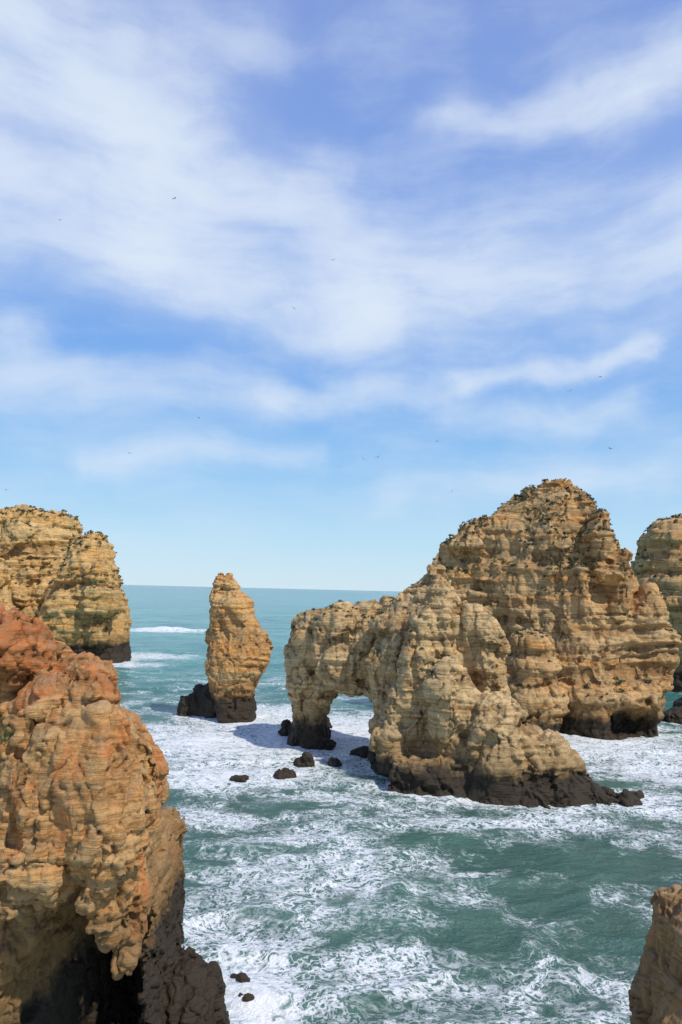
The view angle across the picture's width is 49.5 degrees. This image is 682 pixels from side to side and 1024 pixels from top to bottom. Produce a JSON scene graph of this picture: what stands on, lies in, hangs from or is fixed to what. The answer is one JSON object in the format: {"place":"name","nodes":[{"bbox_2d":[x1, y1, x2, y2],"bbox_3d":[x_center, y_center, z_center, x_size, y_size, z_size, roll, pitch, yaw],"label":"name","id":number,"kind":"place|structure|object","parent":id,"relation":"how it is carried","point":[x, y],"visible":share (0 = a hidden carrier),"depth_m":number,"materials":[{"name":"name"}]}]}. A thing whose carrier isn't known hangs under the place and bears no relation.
{"place":"outdoors","nodes":[
{"label":"outdoors","id":0,"kind":"place"},
{"bbox_2d":[0,504,131,662],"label":"headland","id":1,"kind":"structure","parent":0,"point":[76,619],"depth_m":146.97,"materials":[{"name":"stone"}]},
{"bbox_2d":[0,505,122,588],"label":"coastal scrub","id":2,"kind":"object","parent":1,"relation":"on","point":[52,512],"visible":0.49,"depth_m":155.09,"materials":[{"name":"green plant"}]},
{"bbox_2d":[0,604,229,1023],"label":"rocky cliff","id":3,"kind":"structure","parent":0,"point":[92,879],"depth_m":17.03,"materials":[{"name":"brown stone"}]},
{"bbox_2d":[0,716,10,740],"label":"grass tuft","id":4,"kind":"object","parent":3,"relation":"on","point":[3,738],"visible":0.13,"depth_m":16.59,"materials":[{"name":"plant"}]},
{"bbox_2d":[0,0,681,590],"label":"sky","id":5,"kind":"structure","parent":0,"point":[467,213],"materials":[{"name":"blue"}]},
{"bbox_2d":[112,585,681,1023],"bbox_3d":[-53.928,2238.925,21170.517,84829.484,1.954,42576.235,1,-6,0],"label":"sea","id":6,"kind":"structure","parent":0,"point":[352,889],"depth_m":40.59,"materials":[{"name":"liquid"}]},
{"bbox_2d":[176,682,216,718],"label":"skerry","id":7,"kind":"structure","parent":6,"relation":"in","point":[198,701],"depth_m":85.02,"materials":[{"name":"grey stone"}]},
{"bbox_2d":[204,573,273,723],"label":"sea stack","id":8,"kind":"object","parent":6,"relation":"in","point":[240,647],"visible":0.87,"depth_m":82.66,"materials":[{"name":"stone"}]},
{"bbox_2d":[229,775,248,781],"bbox_3d":[-7.963,20.878,57.740,1.645,0.832,1.050,-2,-7,26],"label":"boulder","id":9,"kind":"object","parent":6,"relation":"in","point":[240,778],"visible":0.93,"depth_m":57.39,"materials":[{"name":"brown stone"}]},
{"bbox_2d":[230,972,249,982],"bbox_3d":[-3.863,17.915,28.365,0.521,0.720,1.107,5,-7,-31],"label":"boulder","id":10,"kind":"object","parent":6,"relation":"in","point":[240,977],"visible":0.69,"depth_m":28.04,"materials":[{"name":"brown stone"}]},
{"bbox_2d":[238,993,254,1001],"bbox_3d":[-3.552,17.802,27.051,0.914,0.526,0.409,-4,-8,44],"label":"boulder","id":11,"kind":"object","parent":6,"relation":"in","point":[247,997],"visible":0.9,"depth_m":26.83,"materials":[{"name":"brown stone"}]},
{"bbox_2d":[278,719,290,735],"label":"boulder","id":12,"kind":"object","parent":6,"relation":"in","point":[285,727],"visible":0.29,"depth_m":76.10,"materials":[{"name":"black stone"}]},
{"bbox_2d":[273,767,296,779],"bbox_3d":[-4.528,21.002,58.705,2.191,1.315,1.692,7,-8,-43],"label":"boulder","id":13,"kind":"object","parent":6,"relation":"in","point":[283,773],"visible":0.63,"depth_m":58.30,"materials":[{"name":"brown stone"}]},
{"bbox_2d":[293,752,314,766],"bbox_3d":[-3.048,21.186,62.545,1.653,1.820,1.575,-4,-8,44],"label":"boulder","id":14,"kind":"object","parent":6,"relation":"in","point":[305,759],"visible":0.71,"depth_m":62.17,"materials":[{"name":"brown stone"}]},
{"bbox_2d":[323,739,336,749],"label":"boulder","id":15,"kind":"object","parent":6,"relation":"in","point":[330,744],"visible":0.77,"depth_m":70.53,"materials":[{"name":"black stone"}]},
{"bbox_2d":[327,757,341,766],"bbox_3d":[-0.629,21.541,62.956,1.011,1.241,1.363,6,-8,-38],"label":"boulder","id":16,"kind":"object","parent":6,"relation":"in","point":[334,762],"visible":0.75,"depth_m":62.63,"materials":[{"name":"black stone"}]},
{"bbox_2d":[349,746,368,757],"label":"boulder","id":17,"kind":"object","parent":6,"relation":"in","point":[361,752],"visible":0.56,"depth_m":67.04,"materials":[{"name":"black stone"}]},
{"bbox_2d":[283,564,642,808],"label":"sea arch","id":18,"kind":"structure","parent":6,"relation":"in","point":[441,731],"depth_m":58.05,"materials":[{"name":"stone"}]},
{"bbox_2d":[289,564,508,681],"bbox_3d":[4.421,9.351,67.734,10.793,9.365,24.679,6,-7,-36],"label":"coastal scrub","id":19,"kind":"object","parent":18,"relation":"on","point":[393,598],"visible":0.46,"depth_m":64.84,"materials":[{"name":"green plant"}]},
{"bbox_2d":[622,789,644,798],"bbox_3d":[21.669,21.242,55.008,1.884,1.119,1.167,1,-6,0],"label":"boulder","id":20,"kind":"object","parent":6,"relation":"in","point":[639,794],"visible":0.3,"depth_m":54.94,"materials":[{"name":"brown stone"}]},
{"bbox_2d":[628,884,681,1023],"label":"rocky cliff","id":21,"kind":"structure","parent":6,"relation":"in","point":[655,993],"depth_m":18.96,"materials":[{"name":"brown stone"}]},
{"bbox_2d":[662,697,681,724],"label":"skerry","id":22,"kind":"structure","parent":6,"relation":"in","point":[673,714],"depth_m":89.30,"materials":[{"name":"stone"}]},
{"bbox_2d":[432,478,681,739],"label":"sea cliff","id":23,"kind":"structure","parent":0,"point":[602,653],"depth_m":82.99,"materials":[{"name":"stone"}]},
{"bbox_2d":[432,479,633,577],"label":"coastal scrub","id":24,"kind":"object","parent":23,"relation":"on","point":[571,563],"visible":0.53,"depth_m":86.21,"materials":[{"name":"green plant"}]},
{"bbox_2d":[465,567,672,700],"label":"coastal scrub","id":25,"kind":"object","parent":23,"relation":"on","point":[621,680],"visible":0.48,"depth_m":80.43,"materials":[{"name":"green plant"}]},
{"bbox_2d":[630,514,681,692],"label":"coastal cliff","id":26,"kind":"structure","parent":0,"point":[661,542],"depth_m":124.19,"materials":[{"name":"stone"}]},
{"bbox_2d":[635,513,681,576],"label":"coastal scrub","id":27,"kind":"object","parent":26,"relation":"on","point":[662,519],"visible":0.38,"depth_m":130.72,"materials":[{"name":"green plant"}]}
]}

